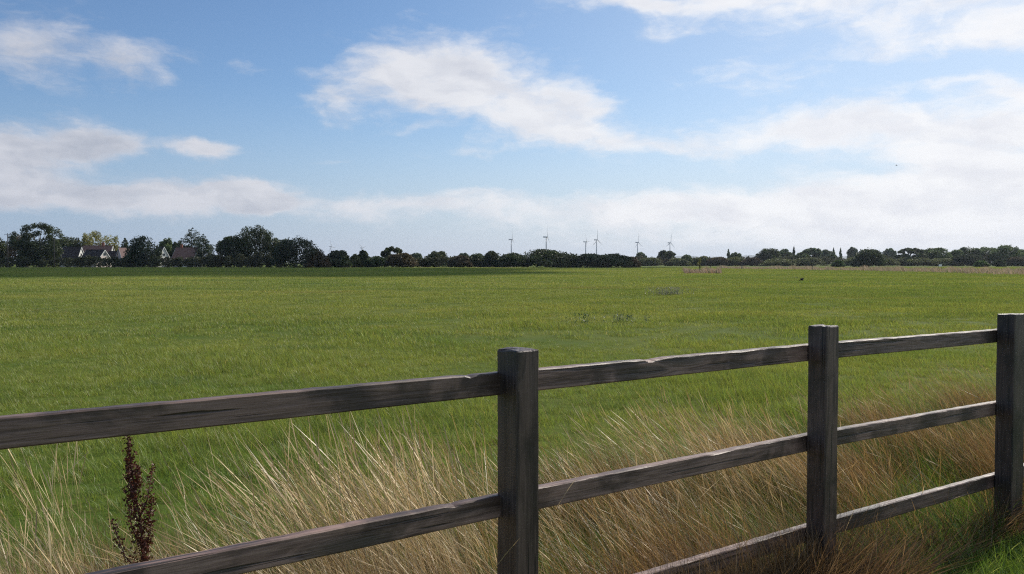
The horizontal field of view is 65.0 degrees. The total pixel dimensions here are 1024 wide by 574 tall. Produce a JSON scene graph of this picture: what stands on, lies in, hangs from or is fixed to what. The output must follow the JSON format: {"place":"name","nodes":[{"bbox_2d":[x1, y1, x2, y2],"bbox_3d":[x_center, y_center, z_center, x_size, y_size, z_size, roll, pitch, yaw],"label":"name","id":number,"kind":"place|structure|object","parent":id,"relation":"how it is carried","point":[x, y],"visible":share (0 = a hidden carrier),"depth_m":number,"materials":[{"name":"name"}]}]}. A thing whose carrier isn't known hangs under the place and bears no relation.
{"place":"outdoors","nodes":[
{"label":"outdoors","id":0,"kind":"place"},
{"bbox_2d":[12,266,717,267],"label":"dry grass","id":1,"kind":"structure","parent":0,"point":[350,266],"depth_m":255.37,"materials":[{"name":"plant"}]},
{"bbox_2d":[0,351,1023,573],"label":"dry grass","id":2,"kind":"structure","parent":0,"point":[769,475],"depth_m":4.19,"materials":[{"name":"plant"}]},
{"bbox_2d":[0,263,1023,573],"bbox_3d":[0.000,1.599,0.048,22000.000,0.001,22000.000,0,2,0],"label":"ground","id":3,"kind":"structure","parent":0,"point":[92,511],"depth_m":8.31,"materials":[{"name":"green plant"}]},
{"bbox_2d":[0,237,6,258],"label":"oak tree","id":4,"kind":"object","parent":3,"relation":"on","point":[3,247],"visible":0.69,"depth_m":284.31,"materials":[{"name":"green plant"}]},
{"bbox_2d":[7,233,8,266],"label":"utility pole","id":5,"kind":"object","parent":3,"relation":"on","point":[7,251],"visible":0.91,"depth_m":263.65,"materials":[{"name":"white wood"}]},
{"bbox_2d":[5,234,29,266],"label":"bushy tree","id":6,"kind":"object","parent":3,"relation":"on","point":[11,252],"visible":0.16,"depth_m":279.89,"materials":[{"name":"green plant"}]},
{"bbox_2d":[8,222,64,256],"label":"ash tree","id":7,"kind":"object","parent":3,"relation":"on","point":[41,226],"visible":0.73,"depth_m":272.14,"materials":[{"name":"green plant"}]},
{"bbox_2d":[17,239,63,266],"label":"oak tree","id":8,"kind":"object","parent":3,"relation":"on","point":[47,251],"visible":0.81,"depth_m":268.91,"materials":[{"name":"green plant"}]},
{"bbox_2d":[0,255,128,266],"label":"hedge","id":9,"kind":"object","parent":3,"relation":"on","point":[22,261],"visible":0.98,"depth_m":267.06,"materials":[{"name":"green plant"}]},
{"bbox_2d":[57,236,81,262],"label":"oak tree","id":10,"kind":"object","parent":3,"relation":"on","point":[69,242],"visible":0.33,"depth_m":320.96,"materials":[{"name":"green plant"}]},
{"bbox_2d":[59,247,83,266],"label":"house","id":11,"kind":"structure","parent":3,"relation":"on","point":[73,252],"depth_m":298.20,"materials":[{"name":"tile"}]},
{"bbox_2d":[79,249,112,266],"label":"house","id":12,"kind":"structure","parent":3,"relation":"on","point":[101,253],"depth_m":288.63,"materials":[{"name":"tile"}]},
{"bbox_2d":[82,242,114,252],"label":"house","id":13,"kind":"structure","parent":3,"relation":"on","point":[107,248],"depth_m":311.12,"materials":[{"name":"red tile"}]},
{"bbox_2d":[80,230,119,250],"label":"willow tree","id":14,"kind":"object","parent":3,"relation":"on","point":[84,239],"visible":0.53,"depth_m":323.91,"materials":[{"name":"green plant"}]},
{"bbox_2d":[108,251,116,264],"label":"house","id":15,"kind":"structure","parent":3,"relation":"on","point":[112,253],"depth_m":298.95,"materials":[{"name":"tile"}]},
{"bbox_2d":[116,247,129,266],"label":"house","id":16,"kind":"structure","parent":3,"relation":"on","point":[120,251],"depth_m":296.31,"materials":[{"name":"tile"}]},
{"bbox_2d":[117,238,128,250],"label":"fir tree","id":17,"kind":"object","parent":3,"relation":"on","point":[124,243],"visible":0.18,"depth_m":309.36,"materials":[{"name":"green plant"}]},
{"bbox_2d":[107,436,156,564],"bbox_3d":[-1.423,1.028,3.033,0.171,0.961,0.094,0,2,0],"label":"dock plant","id":18,"kind":"object","parent":3,"relation":"on","point":[132,496],"visible":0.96,"depth_m":3.02,"materials":[{"name":"brown plant"}]},
{"bbox_2d":[123,235,162,266],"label":"holm oak tree","id":19,"kind":"object","parent":3,"relation":"on","point":[139,248],"visible":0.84,"depth_m":268.94,"materials":[{"name":"green plant"}]},
{"bbox_2d":[154,247,169,266],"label":"house","id":20,"kind":"structure","parent":3,"relation":"on","point":[164,252],"depth_m":299.23,"materials":[{"name":"paint"}]},
{"bbox_2d":[158,237,172,262],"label":"oak tree","id":21,"kind":"object","parent":3,"relation":"on","point":[167,243],"visible":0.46,"depth_m":318.21,"materials":[{"name":"green plant"}]},
{"bbox_2d":[120,255,219,266],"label":"hedge","id":22,"kind":"object","parent":3,"relation":"on","point":[180,261],"visible":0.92,"depth_m":268.18,"materials":[{"name":"green plant"}]},
{"bbox_2d":[171,241,181,257],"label":"oak tree","id":23,"kind":"object","parent":3,"relation":"on","point":[174,244],"visible":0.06,"depth_m":316.45,"materials":[{"name":"green plant"}]},
{"bbox_2d":[171,245,202,266],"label":"house","id":24,"kind":"structure","parent":3,"relation":"on","point":[184,252],"depth_m":303.28,"materials":[{"name":"red tile"}]},
{"bbox_2d":[174,227,203,254],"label":"cedar tree","id":25,"kind":"object","parent":3,"relation":"on","point":[192,236],"visible":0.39,"depth_m":310.62,"materials":[{"name":"green plant"}]},
{"bbox_2d":[189,234,215,262],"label":"cedar tree","id":26,"kind":"object","parent":3,"relation":"on","point":[207,247],"visible":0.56,"depth_m":304.68,"materials":[{"name":"green plant"}]},
{"bbox_2d":[215,236,251,266],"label":"oak tree","id":27,"kind":"object","parent":3,"relation":"on","point":[225,246],"visible":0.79,"depth_m":274.98,"materials":[{"name":"green plant"}]},
{"bbox_2d":[205,251,282,266],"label":"hedge","id":28,"kind":"object","parent":3,"relation":"on","point":[240,260],"visible":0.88,"depth_m":267.36,"materials":[{"name":"green plant"}]},
{"bbox_2d":[233,225,278,259],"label":"oak tree","id":29,"kind":"object","parent":3,"relation":"on","point":[264,241],"visible":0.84,"depth_m":276.88,"materials":[{"name":"green plant"}]},
{"bbox_2d":[267,237,288,262],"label":"oak tree","id":30,"kind":"object","parent":3,"relation":"on","point":[275,243],"visible":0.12,"depth_m":281.68,"materials":[{"name":"green plant"}]},
{"bbox_2d":[268,236,323,267],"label":"bush","id":31,"kind":"object","parent":3,"relation":"on","point":[285,250],"visible":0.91,"depth_m":254.44,"materials":[{"name":"green plant"}]},
{"bbox_2d":[304,250,330,267],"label":"bush","id":32,"kind":"object","parent":3,"relation":"on","point":[319,260],"visible":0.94,"depth_m":254.34,"materials":[{"name":"green plant"}]},
{"bbox_2d":[326,250,352,266],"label":"round bush","id":33,"kind":"object","parent":3,"relation":"on","point":[339,258],"visible":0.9,"depth_m":259.84,"materials":[{"name":"green plant"}]},
{"bbox_2d":[350,254,361,266],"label":"narrow bush","id":34,"kind":"object","parent":3,"relation":"on","point":[355,260],"visible":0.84,"depth_m":264.83,"materials":[{"name":"green plant"}]},
{"bbox_2d":[358,250,368,266],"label":"holly tree","id":35,"kind":"object","parent":3,"relation":"on","point":[363,255],"visible":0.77,"depth_m":266.59,"materials":[{"name":"green plant"}]},
{"bbox_2d":[363,256,389,266],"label":"round bush","id":36,"kind":"object","parent":3,"relation":"on","point":[376,261],"visible":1,"depth_m":260.28,"materials":[{"name":"green plant"}]},
{"bbox_2d":[380,246,402,257],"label":"oak tree","id":37,"kind":"object","parent":3,"relation":"on","point":[386,252],"visible":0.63,"depth_m":280.68,"materials":[{"name":"green plant"}]},
{"bbox_2d":[386,252,418,267],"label":"round bush","id":38,"kind":"object","parent":3,"relation":"on","point":[403,259],"visible":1,"depth_m":259.61,"materials":[{"name":"green plant"}]},
{"bbox_2d":[411,252,421,258],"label":"tree","id":39,"kind":"object","parent":3,"relation":"on","point":[417,255],"visible":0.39,"depth_m":378.60,"materials":[{"name":"green plant"}]},
{"bbox_2d":[325,254,513,266],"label":"hedge","id":40,"kind":"object","parent":3,"relation":"on","point":[441,259],"visible":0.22,"depth_m":271.48,"materials":[{"name":"green plant"}]},
{"bbox_2d":[418,259,437,266],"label":"round bush","id":41,"kind":"object","parent":3,"relation":"on","point":[429,262],"visible":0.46,"depth_m":272.92,"materials":[{"name":"green plant"}]},
{"bbox_2d":[424,251,448,266],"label":"oak tree","id":42,"kind":"object","parent":3,"relation":"on","point":[437,254],"visible":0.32,"depth_m":297.48,"materials":[{"name":"green plant"}]},
{"bbox_2d":[446,255,473,267],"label":"round bush","id":43,"kind":"object","parent":3,"relation":"on","point":[459,261],"visible":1,"depth_m":259.82,"materials":[{"name":"green plant"}]},
{"bbox_2d":[470,253,483,266],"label":"round bush","id":44,"kind":"object","parent":3,"relation":"on","point":[479,255],"visible":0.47,"depth_m":272.79,"materials":[{"name":"green plant"}]},
{"bbox_2d":[481,251,499,266],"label":"ragged bush","id":45,"kind":"object","parent":3,"relation":"on","point":[489,257],"visible":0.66,"depth_m":262.33,"materials":[{"name":"green plant"}]},
{"bbox_2d":[490,252,531,267],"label":"thicket bush","id":46,"kind":"object","parent":3,"relation":"on","point":[507,260],"visible":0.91,"depth_m":258.79,"materials":[{"name":"green plant"}]},
{"bbox_2d":[0,313,1023,573],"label":"wooden fence","id":47,"kind":"object","parent":3,"relation":"on","point":[518,379],"visible":0.94,"depth_m":2.75,"materials":[{"name":"grey wood"}]},
{"bbox_2d":[514,249,570,267],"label":"thicket bush","id":48,"kind":"object","parent":3,"relation":"on","point":[539,257],"visible":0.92,"depth_m":255.53,"materials":[{"name":"green plant"}]},
{"bbox_2d":[549,251,586,267],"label":"thicket bush","id":49,"kind":"object","parent":3,"relation":"on","point":[571,257],"visible":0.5,"depth_m":256.60,"materials":[{"name":"green plant"}]},
{"bbox_2d":[565,312,595,323],"bbox_3d":[1.793,0.812,20.725,0.779,0.324,0.432,1,2,35],"label":"weed clump","id":50,"kind":"object","parent":3,"relation":"on","point":[583,318],"visible":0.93,"depth_m":20.70,"materials":[{"name":"plant"}]},
{"bbox_2d":[571,253,603,267],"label":"thicket bush","id":51,"kind":"object","parent":3,"relation":"on","point":[585,259],"visible":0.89,"depth_m":255.52,"materials":[{"name":"green plant"}]},
{"bbox_2d":[593,229,599,253],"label":"wind turbine","id":52,"kind":"object","parent":3,"relation":"on","point":[596,241],"visible":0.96,"depth_m":2768.99,"materials":[{"name":"white metal"}]},
{"bbox_2d":[588,253,632,267],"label":"thicket bush","id":53,"kind":"object","parent":3,"relation":"on","point":[614,260],"visible":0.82,"depth_m":255.24,"materials":[{"name":"green plant"}]},
{"bbox_2d":[586,313,650,322],"bbox_3d":[2.845,0.815,21.520,1.817,0.269,0.917,0,2,0],"label":"weed clump","id":54,"kind":"object","parent":3,"relation":"on","point":[617,317],"visible":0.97,"depth_m":21.43,"materials":[{"name":"plant"}]},
{"bbox_2d":[621,256,641,266],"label":"round bush","id":55,"kind":"object","parent":3,"relation":"on","point":[636,263],"visible":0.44,"depth_m":266.37,"materials":[{"name":"green plant"}]},
{"bbox_2d":[635,252,646,257],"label":"tree","id":56,"kind":"object","parent":3,"relation":"on","point":[638,254],"visible":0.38,"depth_m":418.71,"materials":[{"name":"green plant"}]},
{"bbox_2d":[638,256,663,265],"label":"bush","id":57,"kind":"object","parent":3,"relation":"on","point":[650,261],"visible":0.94,"depth_m":386.09,"materials":[{"name":"green plant"}]},
{"bbox_2d":[656,250,675,262],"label":"round tree","id":58,"kind":"object","parent":3,"relation":"on","point":[665,254],"visible":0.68,"depth_m":427.26,"materials":[{"name":"green plant"}]},
{"bbox_2d":[646,286,694,294],"bbox_3d":[7.668,0.174,39.476,2.512,0.464,1.809,0,2,0],"label":"weed clump","id":59,"kind":"object","parent":3,"relation":"on","point":[666,291],"visible":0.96,"depth_m":39.32,"materials":[{"name":"plant"}]},
{"bbox_2d":[665,258,690,265],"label":"bush","id":60,"kind":"object","parent":3,"relation":"on","point":[677,262],"visible":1,"depth_m":387.20,"materials":[{"name":"green plant"}]},
{"bbox_2d":[681,254,693,265],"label":"bush","id":61,"kind":"object","parent":3,"relation":"on","point":[688,257],"visible":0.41,"depth_m":398.55,"materials":[{"name":"green plant"}]},
{"bbox_2d":[692,256,709,265],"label":"bush","id":62,"kind":"object","parent":3,"relation":"on","point":[703,260],"visible":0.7,"depth_m":392.75,"materials":[{"name":"green plant"}]},
{"bbox_2d":[636,256,768,265],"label":"hedge","id":63,"kind":"object","parent":3,"relation":"on","point":[663,261],"visible":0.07,"depth_m":409.17,"materials":[{"name":"green plant"}]},
{"bbox_2d":[705,257,730,265],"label":"bush","id":64,"kind":"object","parent":3,"relation":"on","point":[716,261],"visible":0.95,"depth_m":387.47,"materials":[{"name":"green plant"}]},
{"bbox_2d":[722,257,743,265],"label":"bush","id":65,"kind":"object","parent":3,"relation":"on","point":[734,261],"visible":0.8,"depth_m":387.36,"materials":[{"name":"green plant"}]},
{"bbox_2d":[730,252,742,257],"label":"tree","id":66,"kind":"object","parent":3,"relation":"on","point":[735,254],"visible":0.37,"depth_m":458.02,"materials":[{"name":"green plant"}]},
{"bbox_2d":[740,257,763,265],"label":"bush","id":67,"kind":"object","parent":3,"relation":"on","point":[753,261],"visible":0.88,"depth_m":382.26,"materials":[{"name":"green plant"}]},
{"bbox_2d":[755,248,781,260],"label":"oak tree","id":68,"kind":"object","parent":3,"relation":"on","point":[764,254],"visible":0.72,"depth_m":406.59,"materials":[{"name":"green plant"}]},
{"bbox_2d":[758,258,796,265],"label":"bush","id":69,"kind":"object","parent":3,"relation":"on","point":[778,262],"visible":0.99,"depth_m":365.90,"materials":[{"name":"green plant"}]},
{"bbox_2d":[779,249,792,258],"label":"oak tree","id":70,"kind":"object","parent":3,"relation":"on","point":[784,252],"visible":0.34,"depth_m":436.49,"materials":[{"name":"green plant"}]},
{"bbox_2d":[794,252,808,258],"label":"tree","id":71,"kind":"object","parent":3,"relation":"on","point":[801,255],"visible":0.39,"depth_m":417.90,"materials":[{"name":"green plant"}]},
{"bbox_2d":[793,257,826,265],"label":"bush","id":72,"kind":"object","parent":3,"relation":"on","point":[806,261],"visible":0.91,"depth_m":370.82,"materials":[{"name":"green plant"}]},
{"bbox_2d":[802,248,821,257],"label":"ash tree","id":73,"kind":"object","parent":3,"relation":"on","point":[813,252],"visible":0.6,"depth_m":426.83,"materials":[{"name":"green plant"}]},
{"bbox_2d":[821,249,836,264],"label":"oak tree","id":74,"kind":"object","parent":3,"relation":"on","point":[829,254],"visible":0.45,"depth_m":446.78,"materials":[{"name":"green plant"}]},
{"bbox_2d":[831,260,845,266],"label":"bush","id":75,"kind":"object","parent":3,"relation":"on","point":[838,263],"visible":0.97,"depth_m":298.67,"materials":[{"name":"green plant"}]},
{"bbox_2d":[843,257,854,265],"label":"bush","id":76,"kind":"object","parent":3,"relation":"on","point":[847,261],"visible":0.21,"depth_m":367.49,"materials":[{"name":"green plant"}]},
{"bbox_2d":[846,247,857,257],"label":"tree","id":77,"kind":"object","parent":3,"relation":"on","point":[850,251],"visible":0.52,"depth_m":597.33,"materials":[{"name":"green plant"}]},
{"bbox_2d":[848,247,886,266],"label":"lone bush","id":78,"kind":"object","parent":3,"relation":"on","point":[868,257],"visible":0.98,"depth_m":282.46,"materials":[{"name":"green plant"}]},
{"bbox_2d":[875,258,900,265],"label":"bush","id":79,"kind":"object","parent":3,"relation":"on","point":[891,262],"visible":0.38,"depth_m":366.99,"materials":[{"name":"green plant"}]},
{"bbox_2d":[882,248,896,258],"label":"tree","id":80,"kind":"object","parent":3,"relation":"on","point":[890,252],"visible":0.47,"depth_m":617.08,"materials":[{"name":"green plant"}]},
{"bbox_2d":[781,254,1019,265],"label":"hedge","id":81,"kind":"object","parent":3,"relation":"on","point":[825,258],"visible":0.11,"depth_m":414.22,"materials":[{"name":"green plant"}]},
{"bbox_2d":[895,247,928,258],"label":"oak tree","id":82,"kind":"object","parent":3,"relation":"on","point":[919,252],"visible":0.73,"depth_m":376.29,"materials":[{"name":"green plant"}]},
{"bbox_2d":[895,256,931,265],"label":"bush","id":83,"kind":"object","parent":3,"relation":"on","point":[910,261],"visible":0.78,"depth_m":372.21,"materials":[{"name":"green plant"}]},
{"bbox_2d":[843,507,1023,573],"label":"verge grass","id":84,"kind":"structure","parent":3,"relation":"on","point":[1006,564],"depth_m":4.21,"materials":[{"name":"green plant"}]},
{"bbox_2d":[923,247,952,260],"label":"oak tree","id":85,"kind":"object","parent":3,"relation":"on","point":[938,252],"visible":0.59,"depth_m":386.02,"materials":[{"name":"green plant"}]},
{"bbox_2d":[919,258,963,265],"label":"bush","id":86,"kind":"object","parent":3,"relation":"on","point":[938,261],"visible":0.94,"depth_m":363.10,"materials":[{"name":"green plant"}]},
{"bbox_2d":[947,249,964,258],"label":"oak tree","id":87,"kind":"object","parent":3,"relation":"on","point":[955,252],"visible":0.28,"depth_m":396.89,"materials":[{"name":"green plant"}]},
{"bbox_2d":[948,252,989,265],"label":"bush","id":88,"kind":"object","parent":3,"relation":"on","point":[967,260],"visible":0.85,"depth_m":356.85,"materials":[{"name":"green plant"}]},
{"bbox_2d":[959,246,981,255],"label":"oak tree","id":89,"kind":"object","parent":3,"relation":"on","point":[972,251],"visible":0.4,"depth_m":406.78,"materials":[{"name":"green plant"}]},
{"bbox_2d":[973,260,989,266],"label":"bush","id":90,"kind":"object","parent":3,"relation":"on","point":[979,263],"visible":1,"depth_m":298.73,"materials":[{"name":"green plant"}]},
{"bbox_2d":[980,247,993,259],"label":"oak tree","id":91,"kind":"object","parent":3,"relation":"on","point":[986,250],"visible":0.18,"depth_m":411.76,"materials":[{"name":"green plant"}]},
{"bbox_2d":[991,259,1006,266],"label":"bush","id":92,"kind":"object","parent":3,"relation":"on","point":[998,263],"visible":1,"depth_m":318.62,"materials":[{"name":"green plant"}]},
{"bbox_2d":[989,245,1023,261],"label":"oak tree","id":93,"kind":"object","parent":3,"relation":"on","point":[1003,253],"visible":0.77,"depth_m":396.63,"materials":[{"name":"green plant"}]},
{"bbox_2d":[1005,256,1023,265],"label":"bush","id":94,"kind":"object","parent":3,"relation":"on","point":[1015,261],"visible":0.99,"depth_m":342.83,"materials":[{"name":"green plant"}]},
{"bbox_2d":[0,0,1023,259],"label":"sky","id":95,"kind":"structure","parent":0,"point":[707,128],"materials":[{"name":"blue"}]},
{"bbox_2d":[286,255,846,261],"bbox_3d":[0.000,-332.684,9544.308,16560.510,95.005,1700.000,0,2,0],"label":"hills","id":96,"kind":"structure","parent":0,"point":[750,256],"depth_m":9133.44,"materials":[{"name":"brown plant"}]},
{"bbox_2d":[682,266,721,273],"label":"dry grass","id":97,"kind":"structure","parent":0,"point":[704,270],"depth_m":116.90,"materials":[{"name":"plant"}]},
{"bbox_2d":[719,265,1023,274],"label":"dry grass","id":98,"kind":"structure","parent":0,"point":[987,270],"depth_m":159.05,"materials":[{"name":"plant"}]}
]}

